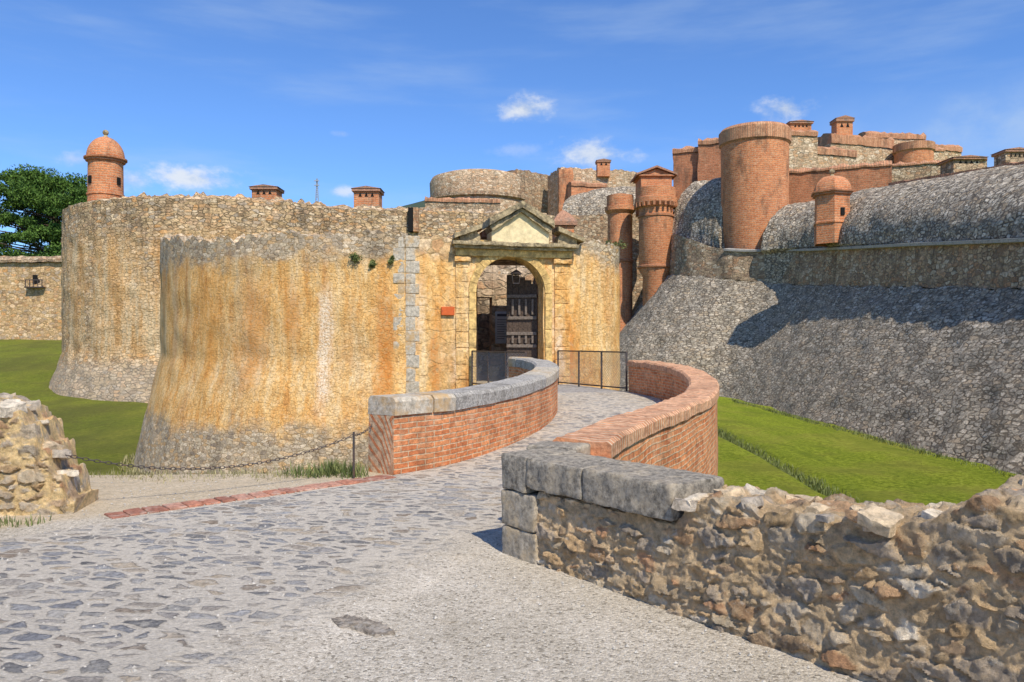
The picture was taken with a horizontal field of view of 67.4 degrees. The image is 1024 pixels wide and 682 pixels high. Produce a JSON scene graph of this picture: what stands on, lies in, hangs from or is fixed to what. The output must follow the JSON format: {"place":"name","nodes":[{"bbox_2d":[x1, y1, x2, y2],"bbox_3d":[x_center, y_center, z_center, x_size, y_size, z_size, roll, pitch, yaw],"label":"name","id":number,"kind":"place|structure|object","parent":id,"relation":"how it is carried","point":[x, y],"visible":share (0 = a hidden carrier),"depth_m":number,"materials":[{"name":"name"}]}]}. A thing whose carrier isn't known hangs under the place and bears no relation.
{"place":"outdoors","nodes":[
{"label":"outdoors","id":0,"kind":"place"},
{"bbox_2d":[0,392,662,681],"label":"cobbled path","id":1,"kind":"structure","parent":0,"point":[457,506],"depth_m":5.44,"materials":[{"name":"grey stone"}]},
{"bbox_2d":[368,357,558,474],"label":"bridge parapet","id":2,"kind":"structure","parent":1,"relation":"on","point":[411,432],"depth_m":10.44,"materials":[{"name":"red brick"}]},
{"bbox_2d":[527,360,718,475],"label":"bridge parapet","id":3,"kind":"structure","parent":1,"relation":"on","point":[676,428],"depth_m":9.53,"materials":[{"name":"red brick"}]},
{"bbox_2d":[401,200,424,207],"bbox_3d":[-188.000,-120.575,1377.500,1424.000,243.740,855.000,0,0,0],"label":"hills","id":4,"kind":"structure","parent":0,"point":[420,204],"depth_m":1242.56,"materials":[{"name":"green plant"}]},
{"bbox_2d":[314,178,318,202],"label":"radio mast","id":5,"kind":"object","parent":4,"relation":"on","point":[316,185],"visible":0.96,"depth_m":1198.78,"materials":[{"name":"metal"}]},
{"bbox_2d":[0,471,864,681],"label":"gravel ground","id":6,"kind":"structure","parent":0,"point":[595,633],"depth_m":4.33,"materials":[{"name":"grey gravel"}]},
{"bbox_2d":[0,510,52,527],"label":"ruin weeds","id":7,"kind":"object","parent":6,"relation":"on","point":[5,522],"visible":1,"depth_m":6.90,"materials":[{"name":"green plant"}]},
{"bbox_2d":[0,392,98,516],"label":"ruined wall","id":8,"kind":"structure","parent":6,"relation":"on","point":[38,476],"depth_m":7.32,"materials":[{"name":"stone"}]},
{"bbox_2d":[88,466,332,483],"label":"dry verge grass","id":9,"kind":"structure","parent":6,"relation":"on","point":[190,475],"depth_m":9.43,"materials":[{"name":"green plant"}]},
{"bbox_2d":[53,424,371,478],"bbox_3d":[-2.987,1.337,8.462,3.575,0.627,0.311,0,0,-41],"label":"chain barrier","id":10,"kind":"object","parent":6,"relation":"on","point":[205,468],"visible":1,"depth_m":8.44,"materials":[{"name":"metal"}]},
{"bbox_2d":[104,475,395,518],"bbox_3d":[-2.630,1.657,8.281,3.172,0.066,0.268,0,0,-43],"label":"brick edging","id":11,"kind":"object","parent":6,"relation":"on","point":[184,505],"visible":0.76,"depth_m":8.01,"materials":[{"name":"red brick"}]},
{"bbox_2d":[275,457,370,478],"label":"grass","id":12,"kind":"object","parent":6,"relation":"on","point":[335,468],"visible":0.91,"depth_m":9.40,"materials":[{"name":"green plant"}]},
{"bbox_2d":[331,615,394,636],"bbox_3d":[-0.864,1.647,4.435,0.473,0.046,0.181,0,0,28],"label":"ground stone","id":13,"kind":"object","parent":6,"relation":"on","point":[369,627],"visible":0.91,"depth_m":4.41,"materials":[{"name":"grey stone"}]},
{"bbox_2d":[0,480,809,681],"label":"pebbles","id":14,"kind":"object","parent":6,"relation":"on","point":[451,666],"visible":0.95,"depth_m":4.76,"materials":[{"name":"grey stone"}]},
{"bbox_2d":[501,447,1023,681],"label":"rubble wall","id":15,"kind":"structure","parent":6,"relation":"on","point":[897,590],"depth_m":4.05,"materials":[{"name":"stone"}]},
{"bbox_2d":[0,339,1015,505],"bbox_3d":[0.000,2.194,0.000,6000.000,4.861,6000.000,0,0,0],"label":"moat lawn","id":16,"kind":"structure","parent":0,"point":[862,468],"depth_m":30.11,"materials":[{"name":"green plant"}]},
{"bbox_2d":[0,255,61,339],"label":"moat wall","id":17,"kind":"structure","parent":16,"relation":"on","point":[30,297],"depth_m":74.94,"materials":[{"name":"stone"}]},
{"bbox_2d":[0,163,86,255],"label":"pine tree","id":18,"kind":"object","parent":16,"relation":"on","point":[44,197],"visible":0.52,"depth_m":84.73,"materials":[{"name":"green plant"}]},
{"bbox_2d":[116,452,154,474],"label":"bastion foot weeds","id":19,"kind":"object","parent":16,"relation":"on","point":[133,469],"visible":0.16,"depth_m":26.95,"materials":[{"name":"green plant"}]},
{"bbox_2d":[49,184,553,402],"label":"bastion","id":20,"kind":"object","parent":16,"relation":"on","point":[110,305],"visible":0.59,"depth_m":47.42,"materials":[{"name":"stone"}]},
{"bbox_2d":[83,130,127,201],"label":"sentry turret","id":21,"kind":"object","parent":20,"relation":"on","point":[104,158],"visible":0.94,"depth_m":50.70,"materials":[{"name":"brick"}]},
{"bbox_2d":[88,175,91,182],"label":"window","id":22,"kind":"structure","parent":21,"relation":"in","point":[89,176],"depth_m":50.57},
{"bbox_2d":[117,177,120,184],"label":"window","id":23,"kind":"structure","parent":21,"relation":"in","point":[118,179],"depth_m":51.16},
{"bbox_2d":[133,201,620,474],"bbox_3d":[-5.829,0.259,27.114,19.106,9.037,10.263,0,0,4],"label":"gatehouse bastion","id":24,"kind":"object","parent":16,"relation":"on","point":[282,344],"visible":0.81,"depth_m":23.33,"materials":[{"name":"yellow stone"}]},
{"bbox_2d":[349,252,362,263],"bbox_3d":[-4.625,-2.475,22.772,0.467,0.374,0.380,0,0,0],"label":"wall plant","id":25,"kind":"object","parent":24,"relation":"attached to","point":[356,257],"depth_m":22.73,"materials":[{"name":"green plant"}]},
{"bbox_2d":[368,259,377,268],"bbox_3d":[-4.136,-2.295,22.771,0.300,0.317,0.281,0,0,-29],"label":"wall plant","id":26,"kind":"object","parent":24,"relation":"attached to","point":[372,264],"depth_m":22.73,"materials":[{"name":"green plant"}]},
{"bbox_2d":[388,255,395,264],"bbox_3d":[-3.579,-2.398,22.776,0.257,0.336,0.313,0,0,0],"label":"wall plant","id":27,"kind":"object","parent":24,"relation":"attached to","point":[390,260],"depth_m":22.73,"materials":[{"name":"green plant"}]},
{"bbox_2d":[441,307,454,314],"bbox_3d":[-1.929,-0.900,23.095,0.400,0.260,0.073,0,0,-14],"label":"wall plaque","id":28,"kind":"object","parent":24,"relation":"attached to","point":[447,310],"depth_m":23.06,"materials":[{"name":"orange ceramic"}]},
{"bbox_2d":[476,290,476,380],"bbox_3d":[-1.207,-0.415,24.563,0.050,3.450,1.018,0,0,6],"label":"door","id":29,"kind":"structure","parent":24,"relation":"in","point":[476,290],"depth_m":24.87,"materials":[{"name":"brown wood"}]},
{"bbox_2d":[495,312,506,343],"bbox_3d":[-0.374,-0.510,29.259,0.540,1.220,0.046,0,0,-14],"label":"info board","id":30,"kind":"object","parent":24,"relation":"attached to","point":[500,327],"visible":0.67,"depth_m":29.23,"materials":[{"name":"grey metal"}]},
{"bbox_2d":[510,260,521,283],"bbox_3d":[0.129,-2.180,24.018,0.400,0.780,0.400,0,0,0],"label":"hanging lantern","id":31,"kind":"object","parent":24,"relation":"hanging from","point":[516,272],"visible":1,"depth_m":23.91,"materials":[{"name":"metal"}]},
{"bbox_2d":[507,275,537,378],"bbox_3d":[0.309,-0.415,24.666,1.018,3.450,0.145,0,0,16],"label":"door","id":32,"kind":"structure","parent":24,"relation":"in","point":[522,309],"depth_m":24.67,"materials":[{"name":"brown wood"}]},
{"bbox_2d":[552,210,577,242],"bbox_3d":[2.191,-3.000,33.000,1.046,5.300,1.046,0,0,-8],"label":"gate turret","id":33,"kind":"object","parent":24,"relation":"on","point":[563,219],"visible":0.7,"depth_m":32.61,"materials":[{"name":"brick"}]},
{"bbox_2d":[557,384,625,392],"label":"plank bridge","id":34,"kind":"structure","parent":24,"relation":"attached to","point":[566,388],"depth_m":21.35,"materials":[{"name":"grey stone"}]},
{"bbox_2d":[471,350,526,385],"bbox_3d":[-0.420,0.816,21.625,0.064,1.068,3.401,0,0,-28],"label":"railing","id":35,"kind":"object","parent":34,"relation":"on","point":[488,364],"visible":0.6,"depth_m":22.05,"materials":[{"name":"metal"}]},
{"bbox_2d":[557,350,627,390],"bbox_3d":[2.250,0.816,22.175,0.064,1.068,3.536,0,0,-29],"label":"railing","id":36,"kind":"object","parent":34,"relation":"on","point":[578,383],"visible":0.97,"depth_m":21.89,"materials":[{"name":"metal"}]},
{"bbox_2d":[606,240,626,248],"bbox_3d":[3.337,-3.169,25.289,0.603,0.376,0.881,0,0,-40],"label":"wall plant","id":37,"kind":"object","parent":24,"relation":"attached to","point":[620,244],"depth_m":25.20,"materials":[{"name":"green plant"}]},
{"bbox_2d":[425,159,642,311],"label":"curtain","id":38,"kind":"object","parent":16,"relation":"on","point":[552,192],"visible":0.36,"depth_m":92.48,"materials":[{"name":"stone"}]},
{"bbox_2d":[430,169,524,211],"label":"round bastion","id":39,"kind":"object","parent":38,"relation":"attached to","point":[503,186],"visible":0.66,"depth_m":95.19,"materials":[{"name":"grey stone"}]},
{"bbox_2d":[605,193,634,330],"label":"brick turret","id":40,"kind":"object","parent":38,"relation":"attached to","point":[619,210],"visible":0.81,"depth_m":73.90,"materials":[{"name":"orange brick"}]},
{"bbox_2d":[634,185,677,304],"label":"brick turret","id":41,"kind":"object","parent":38,"relation":"attached to","point":[655,205],"visible":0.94,"depth_m":70.14,"materials":[{"name":"orange brick"}]},
{"bbox_2d":[630,165,677,216],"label":"gabled pavilion","id":42,"kind":"structure","parent":41,"relation":"on","point":[657,175],"depth_m":73.20,"materials":[{"name":"brick"}]},
{"bbox_2d":[718,426,861,502],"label":"ditch grass","id":43,"kind":"structure","parent":16,"relation":"on","point":[819,488],"depth_m":25.54,"materials":[{"name":"green plant"}]},
{"bbox_2d":[562,161,1023,475],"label":"fort curtain","id":44,"kind":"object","parent":16,"relation":"on","point":[896,312],"visible":0.75,"depth_m":43.10,"materials":[{"name":"grey stone"}]},
{"bbox_2d":[719,121,791,248],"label":"brick tower","id":45,"kind":"structure","parent":44,"relation":"on","point":[754,177],"depth_m":62.53,"materials":[{"name":"orange brick"}]},
{"bbox_2d":[811,169,853,246],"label":"sentry turret","id":46,"kind":"object","parent":44,"relation":"attached to","point":[831,194],"visible":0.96,"depth_m":51.31,"materials":[{"name":"brick"}]},
{"bbox_2d":[840,207,844,214],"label":"window","id":47,"kind":"structure","parent":46,"relation":"in","point":[842,209],"depth_m":51.13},
{"bbox_2d":[728,398,1020,477],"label":"scarp foot weeds","id":48,"kind":"object","parent":16,"relation":"on","point":[833,426],"visible":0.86,"depth_m":32.39,"materials":[{"name":"green plant"}]},
{"bbox_2d":[0,0,1023,252],"label":"sky","id":49,"kind":"structure","parent":0,"point":[209,97],"materials":[{"name":"blue"}]},
{"bbox_2d":[672,115,1023,211],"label":"fort keep","id":50,"kind":"structure","parent":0,"point":[862,160],"depth_m":76.28,"materials":[{"name":"stone"}]},
{"bbox_2d":[892,140,935,163],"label":"brick turret","id":51,"kind":"object","parent":50,"relation":"on","point":[918,151],"visible":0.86,"depth_m":82.81,"materials":[{"name":"orange brick"}]}
]}

